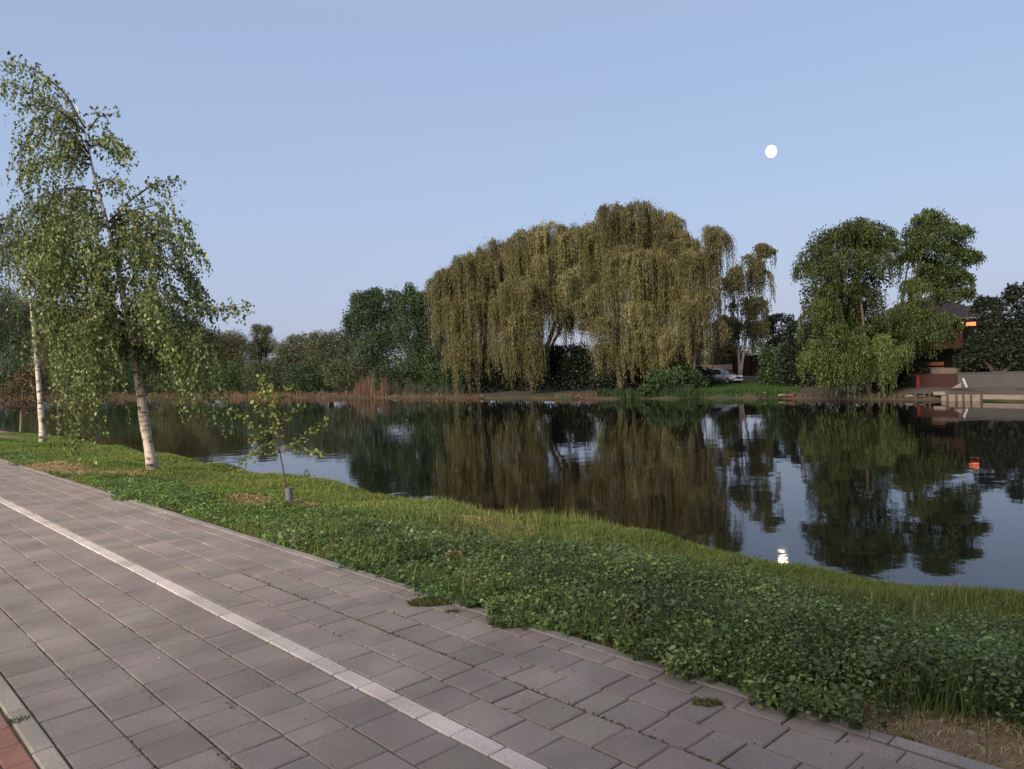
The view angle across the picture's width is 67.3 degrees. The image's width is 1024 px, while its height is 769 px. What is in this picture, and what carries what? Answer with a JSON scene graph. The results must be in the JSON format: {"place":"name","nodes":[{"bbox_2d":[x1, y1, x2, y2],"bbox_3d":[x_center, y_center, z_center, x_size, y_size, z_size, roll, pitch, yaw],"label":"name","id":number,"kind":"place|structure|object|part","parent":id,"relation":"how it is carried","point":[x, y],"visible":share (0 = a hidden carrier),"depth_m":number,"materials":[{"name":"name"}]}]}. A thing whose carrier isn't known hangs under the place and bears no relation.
{"place":"outdoors","nodes":[
{"label":"outdoors","id":0,"kind":"place"},
{"bbox_2d":[0,713,37,768],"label":"pavement","id":1,"kind":"structure","parent":0,"point":[14,754],"depth_m":3.05,"materials":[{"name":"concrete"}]},
{"bbox_2d":[0,461,958,768],"bbox_3d":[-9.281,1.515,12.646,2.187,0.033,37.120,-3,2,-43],"label":"path","id":2,"kind":"structure","parent":0,"point":[324,721],"depth_m":3.68,"materials":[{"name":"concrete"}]},
{"bbox_2d":[0,674,69,768],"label":"kerb","id":3,"kind":"structure","parent":2,"relation":"on","point":[43,751],"depth_m":3.20,"materials":[{"name":"concrete"}]},
{"bbox_2d":[6,714,29,723],"bbox_3d":[-2.134,1.446,3.322,0.108,0.014,0.088,-2,1,0],"label":"grass clump","id":4,"kind":"object","parent":3,"relation":"on","point":[17,719],"visible":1,"depth_m":3.32,"materials":[{"name":"green plant"}]},
{"bbox_2d":[0,497,548,768],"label":"path marking","id":5,"kind":"object","parent":2,"relation":"on","point":[507,757],"visible":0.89,"depth_m":3.77,"materials":[{"name":"paint"}]},
{"bbox_2d":[93,535,729,768],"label":"moss","id":6,"kind":"object","parent":2,"relation":"on","point":[533,690],"visible":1,"depth_m":3.58,"materials":[{"name":"green plant"}]},
{"bbox_2d":[407,596,454,606],"bbox_3d":[-0.512,1.343,4.784,0.322,0.024,0.219,-2,1,0],"label":"grass clump","id":7,"kind":"object","parent":2,"relation":"on","point":[425,602],"visible":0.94,"depth_m":4.76,"materials":[{"name":"green plant"}]},
{"bbox_2d":[444,608,460,612],"bbox_3d":[-0.356,1.347,4.590,0.111,0.014,0.075,-2,1,0],"label":"grass clump","id":8,"kind":"object","parent":2,"relation":"on","point":[453,610],"visible":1,"depth_m":4.59,"materials":[{"name":"green plant"}]},
{"bbox_2d":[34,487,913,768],"bbox_3d":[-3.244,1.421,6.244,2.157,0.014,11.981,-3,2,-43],"label":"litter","id":9,"kind":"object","parent":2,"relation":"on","point":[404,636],"visible":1,"depth_m":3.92,"materials":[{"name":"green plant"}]},
{"bbox_2d":[0,458,1001,768],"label":"kerb","id":10,"kind":"structure","parent":2,"relation":"on","point":[934,754],"depth_m":3.70,"materials":[{"name":"concrete"}]},
{"bbox_2d":[692,695,723,706],"bbox_3d":[0.825,1.334,3.243,0.140,0.014,0.103,-2,1,0],"label":"grass clump","id":11,"kind":"object","parent":2,"relation":"on","point":[706,700],"visible":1,"depth_m":3.24,"materials":[{"name":"green plant"}]},
{"bbox_2d":[0,398,1023,594],"bbox_3d":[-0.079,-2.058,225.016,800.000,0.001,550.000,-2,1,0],"label":"water","id":12,"kind":"structure","parent":0,"point":[923,492],"depth_m":26.15,"materials":[{"name":"blue liquid"}]},
{"bbox_2d":[0,430,1023,768],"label":"bank","id":13,"kind":"structure","parent":0,"point":[960,746],"depth_m":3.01,"materials":[{"name":"green plant"}]},
{"bbox_2d":[0,359,54,431],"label":"young tree","id":14,"kind":"object","parent":13,"relation":"on","point":[25,375],"visible":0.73,"depth_m":24.85,"materials":[{"name":"green plant"}]},
{"bbox_2d":[0,205,77,441],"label":"birch tree","id":15,"kind":"object","parent":13,"relation":"on","point":[41,421],"visible":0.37,"depth_m":20.93,"materials":[{"name":"green plant"}]},
{"bbox_2d":[0,51,254,476],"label":"birch tree","id":16,"kind":"object","parent":13,"relation":"on","point":[93,340],"visible":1,"depth_m":13.04,"materials":[{"name":"green plant"}]},
{"bbox_2d":[220,374,331,501],"bbox_3d":[-2.917,0.657,9.498,1.345,1.592,0.596,-2,1,0],"label":"sapling","id":17,"kind":"object","parent":13,"relation":"on","point":[288,490],"visible":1,"depth_m":9.50,"materials":[{"name":"green plant"}]},
{"bbox_2d":[299,469,314,478],"bbox_3d":[-3.258,1.464,12.223,0.193,0.223,0.221,-2,2,22],"label":"plant","id":18,"kind":"object","parent":13,"relation":"on","point":[306,475],"visible":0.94,"depth_m":12.22,"materials":[{"name":"green plant"}]},
{"bbox_2d":[443,549,462,562],"bbox_3d":[-0.439,1.371,5.920,0.147,0.192,0.180,-3,2,-31],"label":"dried plant","id":19,"kind":"object","parent":13,"relation":"on","point":[453,553],"visible":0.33,"depth_m":5.93,"materials":[{"name":"brown plant"}]},
{"bbox_2d":[0,450,1005,709],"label":"clover","id":20,"kind":"object","parent":13,"relation":"on","point":[198,508],"visible":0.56,"depth_m":7.71,"materials":[{"name":"green plant"}]},
{"bbox_2d":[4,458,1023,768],"bbox_3d":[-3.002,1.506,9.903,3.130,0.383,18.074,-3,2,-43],"label":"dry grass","id":21,"kind":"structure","parent":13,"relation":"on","point":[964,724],"depth_m":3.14,"materials":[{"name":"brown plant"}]},
{"bbox_2d":[35,441,1023,629],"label":"tall grass","id":22,"kind":"structure","parent":13,"relation":"on","point":[533,526],"depth_m":8.17,"materials":[{"name":"green plant"}]},
{"bbox_2d":[274,515,829,662],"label":"broad weeds","id":23,"kind":"object","parent":13,"relation":"on","point":[725,626],"visible":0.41,"depth_m":6.05,"materials":[{"name":"green plant"}]},
{"bbox_2d":[214,505,1023,722],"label":"weed grass","id":24,"kind":"structure","parent":13,"relation":"on","point":[948,708],"depth_m":4.67,"materials":[{"name":"green plant"}]},
{"bbox_2d":[269,511,1023,760],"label":"weeds","id":25,"kind":"object","parent":13,"relation":"on","point":[919,643],"visible":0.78,"depth_m":3.95,"materials":[{"name":"green plant"}]},
{"bbox_2d":[0,357,1023,401],"bbox_3d":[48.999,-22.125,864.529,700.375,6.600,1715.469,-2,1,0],"label":"bank","id":26,"kind":"structure","parent":0,"point":[523,394],"depth_m":71.77,"materials":[{"name":"soil"}]},
{"bbox_2d":[0,358,33,395],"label":"bush","id":27,"kind":"object","parent":26,"relation":"on","point":[6,376],"visible":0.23,"depth_m":184.72,"materials":[{"name":"green plant"}]},
{"bbox_2d":[0,282,61,393],"bbox_3d":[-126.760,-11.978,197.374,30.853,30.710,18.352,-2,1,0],"label":"bush","id":28,"kind":"object","parent":26,"relation":"on","point":[3,338],"visible":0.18,"depth_m":194.37,"materials":[{"name":"green plant"}]},
{"bbox_2d":[21,360,104,394],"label":"bush","id":29,"kind":"object","parent":26,"relation":"on","point":[44,372],"visible":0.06,"depth_m":173.17,"materials":[{"name":"green plant"}]},
{"bbox_2d":[28,317,107,393],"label":"bush","id":30,"kind":"object","parent":26,"relation":"on","point":[44,357],"visible":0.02,"depth_m":179.30,"materials":[{"name":"green plant"}]},
{"bbox_2d":[0,390,205,398],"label":"reeds","id":31,"kind":"object","parent":26,"relation":"on","point":[130,395],"visible":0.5,"depth_m":151.09,"materials":[{"name":"brown plant"}]},
{"bbox_2d":[97,360,156,393],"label":"bush","id":32,"kind":"object","parent":26,"relation":"on","point":[130,377],"visible":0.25,"depth_m":156.69,"materials":[{"name":"green plant"}]},
{"bbox_2d":[114,316,153,392],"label":"bush","id":33,"kind":"object","parent":26,"relation":"on","point":[139,342],"visible":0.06,"depth_m":164.13,"materials":[{"name":"green plant"}]},
{"bbox_2d":[143,363,218,393],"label":"bush","id":34,"kind":"object","parent":26,"relation":"on","point":[170,385],"visible":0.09,"depth_m":142.81,"materials":[{"name":"green plant"}]},
{"bbox_2d":[150,322,212,392],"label":"bush","id":35,"kind":"object","parent":26,"relation":"on","point":[179,349],"visible":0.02,"depth_m":150.58,"materials":[{"name":"green plant"}]},
{"bbox_2d":[191,328,262,391],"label":"bush","id":36,"kind":"object","parent":26,"relation":"on","point":[236,345],"visible":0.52,"depth_m":141.23,"materials":[{"name":"green plant"}]},
{"bbox_2d":[207,360,257,393],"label":"bush","id":37,"kind":"object","parent":26,"relation":"on","point":[235,381],"visible":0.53,"depth_m":130.38,"materials":[{"name":"green plant"}]},
{"bbox_2d":[0,381,480,397],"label":"bank grass","id":38,"kind":"structure","parent":26,"relation":"on","point":[340,391],"depth_m":129.71,"materials":[{"name":"green plant"}]},
{"bbox_2d":[206,390,290,396],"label":"reeds","id":39,"kind":"object","parent":26,"relation":"on","point":[239,394],"visible":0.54,"depth_m":121.65,"materials":[{"name":"brown plant"}]},
{"bbox_2d":[248,323,279,371],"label":"tree","id":40,"kind":"object","parent":26,"relation":"on","point":[263,342],"visible":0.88,"depth_m":146.18,"materials":[{"name":"green plant"}]},
{"bbox_2d":[240,356,290,392],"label":"bush","id":41,"kind":"object","parent":26,"relation":"on","point":[268,368],"visible":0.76,"depth_m":121.04,"materials":[{"name":"green plant"}]},
{"bbox_2d":[268,331,321,388],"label":"bush","id":42,"kind":"object","parent":26,"relation":"on","point":[292,346],"visible":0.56,"depth_m":123.44,"materials":[{"name":"green plant"}]},
{"bbox_2d":[282,359,331,392],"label":"bush","id":43,"kind":"object","parent":26,"relation":"on","point":[307,381],"visible":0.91,"depth_m":112.80,"materials":[{"name":"green plant"}]},
{"bbox_2d":[288,390,351,396],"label":"reeds","id":44,"kind":"object","parent":26,"relation":"on","point":[319,394],"visible":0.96,"depth_m":106.44,"materials":[{"name":"brown plant"}]},
{"bbox_2d":[301,328,362,390],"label":"bush","id":45,"kind":"object","parent":26,"relation":"on","point":[329,347],"visible":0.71,"depth_m":114.64,"materials":[{"name":"green plant"}]},
{"bbox_2d":[318,355,378,391],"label":"bush","id":46,"kind":"object","parent":26,"relation":"on","point":[348,372],"visible":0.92,"depth_m":107.06,"materials":[{"name":"green plant"}]},
{"bbox_2d":[351,371,389,397],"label":"reeds","id":47,"kind":"object","parent":26,"relation":"on","point":[361,391],"visible":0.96,"depth_m":98.68,"materials":[{"name":"brown plant"}]},
{"bbox_2d":[339,286,408,381],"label":"dense tree","id":48,"kind":"object","parent":26,"relation":"on","point":[371,307],"visible":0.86,"depth_m":105.74,"materials":[{"name":"green plant"}]},
{"bbox_2d":[369,359,428,389],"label":"bush","id":49,"kind":"object","parent":26,"relation":"on","point":[394,374],"visible":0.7,"depth_m":99.17,"materials":[{"name":"green plant"}]},
{"bbox_2d":[0,334,801,387],"bbox_3d":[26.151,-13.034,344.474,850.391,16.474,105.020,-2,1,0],"label":"distant woods","id":50,"kind":"object","parent":26,"relation":"on","point":[394,357],"depth_m":331.25,"materials":[{"name":"green plant"}]},
{"bbox_2d":[367,377,464,394],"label":"reeds","id":51,"kind":"object","parent":26,"relation":"on","point":[396,388],"visible":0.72,"depth_m":92.75,"materials":[{"name":"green plant"}]},
{"bbox_2d":[389,282,447,384],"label":"dense tree","id":52,"kind":"object","parent":26,"relation":"on","point":[414,316],"visible":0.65,"depth_m":99.52,"materials":[{"name":"green plant"}]},
{"bbox_2d":[392,391,482,397],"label":"reeds","id":53,"kind":"object","parent":26,"relation":"on","point":[440,396],"visible":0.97,"depth_m":89.17,"materials":[{"name":"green plant"}]},
{"bbox_2d":[421,358,469,391],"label":"bush","id":54,"kind":"object","parent":26,"relation":"on","point":[435,378],"visible":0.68,"depth_m":91.37,"materials":[{"name":"green plant"}]},
{"bbox_2d":[422,340,491,390],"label":"bush","id":55,"kind":"object","parent":26,"relation":"on","point":[437,355],"visible":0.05,"depth_m":93.20,"materials":[{"name":"green plant"}]},
{"bbox_2d":[423,236,529,394],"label":"willow tree","id":56,"kind":"object","parent":26,"relation":"on","point":[464,289],"visible":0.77,"depth_m":84.40,"materials":[{"name":"green plant"}]},
{"bbox_2d":[468,344,545,392],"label":"bush","id":57,"kind":"object","parent":26,"relation":"on","point":[496,382],"visible":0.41,"depth_m":86.68,"materials":[{"name":"green plant"}]},
{"bbox_2d":[487,218,604,393],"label":"willow tree","id":58,"kind":"object","parent":26,"relation":"on","point":[544,260],"visible":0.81,"depth_m":78.17,"materials":[{"name":"green plant"}]},
{"bbox_2d":[526,341,605,392],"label":"bush","id":59,"kind":"object","parent":26,"relation":"on","point":[570,371],"visible":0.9,"depth_m":80.43,"materials":[{"name":"green plant"}]},
{"bbox_2d":[550,392,601,398],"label":"reeds","id":60,"kind":"object","parent":26,"relation":"on","point":[575,396],"visible":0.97,"depth_m":74.32,"materials":[{"name":"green plant"}]},
{"bbox_2d":[587,349,649,390],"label":"bush","id":61,"kind":"object","parent":26,"relation":"on","point":[607,382],"visible":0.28,"depth_m":76.95,"materials":[{"name":"green plant"}]},
{"bbox_2d":[555,195,701,389],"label":"willow tree","id":62,"kind":"object","parent":26,"relation":"on","point":[623,250],"visible":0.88,"depth_m":71.53,"materials":[{"name":"green plant"}]},
{"bbox_2d":[597,383,698,398],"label":"reeds","id":63,"kind":"object","parent":26,"relation":"on","point":[689,391],"visible":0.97,"depth_m":68.74,"materials":[{"name":"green plant"}]},
{"bbox_2d":[638,366,690,394],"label":"bush","id":64,"kind":"object","parent":26,"relation":"on","point":[670,379],"visible":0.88,"depth_m":68.49,"materials":[{"name":"green plant"}]},
{"bbox_2d":[642,344,715,385],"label":"bush","id":65,"kind":"object","parent":26,"relation":"on","point":[708,374],"visible":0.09,"depth_m":75.09,"materials":[{"name":"green plant"}]},
{"bbox_2d":[671,357,710,388],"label":"bush","id":66,"kind":"object","parent":26,"relation":"on","point":[695,379],"visible":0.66,"depth_m":70.55,"materials":[{"name":"green plant"}]},
{"bbox_2d":[655,224,740,388],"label":"willow tree","id":67,"kind":"object","parent":26,"relation":"on","point":[695,303],"visible":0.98,"depth_m":69.47,"materials":[{"name":"green plant"}]},
{"bbox_2d":[699,364,731,369],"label":"wall","id":68,"kind":"structure","parent":26,"relation":"on","point":[726,366],"depth_m":91.62,"materials":[{"name":"beige paint"}]},
{"bbox_2d":[704,369,742,382],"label":"parked car","id":69,"kind":"object","parent":26,"relation":"on","point":[726,376],"visible":0.59,"depth_m":78.95,"materials":[{"name":"silver metal"}]},
{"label":"windows","id":70,"kind":"part","parent":69,"relation":"part of","materials":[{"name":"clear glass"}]},
{"bbox_2d":[706,314,748,372],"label":"bush","id":71,"kind":"object","parent":26,"relation":"on","point":[725,357],"visible":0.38,"depth_m":96.14,"materials":[{"name":"green plant"}]},
{"bbox_2d":[699,387,789,398],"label":"reeds","id":72,"kind":"object","parent":26,"relation":"on","point":[704,392],"visible":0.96,"depth_m":63.80,"materials":[{"name":"green plant"}]},
{"bbox_2d":[720,242,777,374],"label":"willow tree","id":73,"kind":"object","parent":26,"relation":"on","point":[753,307],"visible":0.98,"depth_m":81.54,"materials":[{"name":"green plant"}]},
{"bbox_2d":[732,355,771,375],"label":"metal fence","id":74,"kind":"object","parent":26,"relation":"on","point":[750,366],"visible":0.39,"depth_m":88.69,"materials":[{"name":"brown metal"}]},
{"bbox_2d":[760,313,798,369],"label":"tree","id":75,"kind":"object","parent":26,"relation":"on","point":[776,340],"visible":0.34,"depth_m":83.48,"materials":[{"name":"green plant"}]},
{"bbox_2d":[754,343,805,385],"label":"bush","id":76,"kind":"object","parent":26,"relation":"on","point":[769,356],"visible":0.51,"depth_m":71.43,"materials":[{"name":"green plant"}]},
{"bbox_2d":[773,320,825,386],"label":"bush","id":77,"kind":"object","parent":26,"relation":"on","point":[787,351],"visible":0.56,"depth_m":67.06,"materials":[{"name":"green plant"}]},
{"bbox_2d":[807,303,877,386],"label":"bush","id":78,"kind":"object","parent":26,"relation":"on","point":[814,376],"visible":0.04,"depth_m":66.20,"materials":[{"name":"green plant"}]},
{"bbox_2d":[790,216,967,398],"bbox_3d":[26.410,-5.654,56.282,12.923,13.484,7.137,-2,1,0],"label":"willow tree","id":79,"kind":"object","parent":26,"relation":"on","point":[867,346],"visible":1,"depth_m":54.59,"materials":[{"name":"green plant"}]},
{"bbox_2d":[862,339,930,390],"bbox_3d":[29.154,-2.236,59.075,5.145,5.857,3.375,-2,1,0],"label":"bush","id":80,"kind":"object","parent":26,"relation":"on","point":[915,366],"visible":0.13,"depth_m":58.23,"materials":[{"name":"green plant"}]},
{"bbox_2d":[900,373,957,388],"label":"red wall","id":81,"kind":"structure","parent":26,"relation":"on","point":[933,381],"depth_m":56.86,"materials":[{"name":"paint"}]},
{"bbox_2d":[904,376,915,387],"bbox_3d":[30.004,-0.170,58.003,0.080,0.902,0.900,-3,2,-38],"label":"doorway","id":82,"kind":"structure","parent":81,"relation":"in","point":[913,378],"depth_m":57.91,"materials":[{"name":"black metal"}]},
{"bbox_2d":[924,362,943,367],"bbox_3d":[32.303,-1.286,59.024,1.450,0.860,0.485,-1,2,29],"label":"bench","id":83,"kind":"object","parent":26,"relation":"on","point":[936,363],"visible":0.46,"depth_m":58.98,"materials":[{"name":"brown wood"}]},
{"bbox_2d":[880,297,990,379],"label":"brick house","id":84,"kind":"structure","parent":26,"relation":"on","point":[960,310],"depth_m":62.96,"materials":[{"name":"brown brick"}]},
{"bbox_2d":[914,347,962,367],"bbox_3d":[32.445,-1.724,59.874,0.130,2.117,4.750,-3,2,-43],"label":"metal fence","id":85,"kind":"object","parent":26,"relation":"on","point":[944,356],"visible":0.27,"depth_m":59.15,"materials":[{"name":"black metal"}]},
{"bbox_2d":[890,205,987,388],"bbox_3d":[31.758,-6.377,57.387,6.850,14.112,5.293,-2,2,26],"label":"willow tree","id":86,"kind":"object","parent":26,"relation":"on","point":[927,235],"visible":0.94,"depth_m":56.94,"materials":[{"name":"green plant"}]},
{"bbox_2d":[920,368,961,373],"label":"garden wall","id":87,"kind":"structure","parent":26,"relation":"on","point":[943,370],"depth_m":57.81,"materials":[{"name":"concrete"}]},
{"bbox_2d":[963,322,979,371],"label":"house wing","id":88,"kind":"structure","parent":26,"relation":"on","point":[970,330],"depth_m":56.30,"materials":[{"name":"brown wood"}]},
{"bbox_2d":[966,322,975,325],"bbox_3d":[33.521,-4.425,56.218,0.620,0.260,0.060,-1,2,31],"label":"window","id":89,"kind":"structure","parent":88,"relation":"in","point":[969,323],"depth_m":56.18,"materials":[{"name":"orange glass"}]},
{"bbox_2d":[933,391,1023,400],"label":"quay","id":90,"kind":"structure","parent":26,"relation":"on","point":[946,396],"depth_m":49.52,"materials":[{"name":"concrete"}]},
{"bbox_2d":[961,294,1003,371],"bbox_3d":[35.508,-3.054,57.386,4.387,7.446,1.704,-2,1,0],"label":"dark tree","id":91,"kind":"object","parent":26,"relation":"on","point":[982,304],"visible":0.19,"depth_m":57.33,"materials":[{"name":"green plant"}]},
{"bbox_2d":[952,323,1023,371],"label":"bush","id":92,"kind":"object","parent":26,"relation":"on","point":[998,347],"visible":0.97,"depth_m":53.94,"materials":[{"name":"green plant"}]},
{"bbox_2d":[980,281,1023,371],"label":"dark tree","id":93,"kind":"object","parent":26,"relation":"on","point":[1013,294],"visible":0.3,"depth_m":55.34,"materials":[{"name":"green plant"}]},
{"bbox_2d":[0,0,1023,367],"label":"sky","id":94,"kind":"structure","parent":0,"point":[323,151],"materials":[{"name":"blue"}]},
{"bbox_2d":[266,515,1022,708],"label":"dead stalks","id":95,"kind":"object","parent":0,"point":[743,601],"visible":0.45,"depth_m":4.42,"materials":[{"name":"brown plant"}]},
{"bbox_2d":[696,380,800,392],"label":"bank grass","id":96,"kind":"structure","parent":0,"point":[719,386],"depth_m":68.92,"materials":[{"name":"green plant"}]},
{"bbox_2d":[766,145,775,156],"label":"moon","id":97,"kind":"object","parent":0,"point":[770,150],"visible":1,"depth_m":2966.88,"materials":[{"name":"white"}]},
{"bbox_2d":[902,387,1023,395],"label":"quay paving","id":98,"kind":"structure","parent":0,"point":[999,390],"depth_m":52.49,"materials":[{"name":"grey concrete"}]},
{"bbox_2d":[957,371,1023,387],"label":"concrete wall","id":99,"kind":"structure","parent":98,"relation":"on","point":[994,379],"depth_m":53.71,"materials":[{"name":"grey concrete"}]}
]}

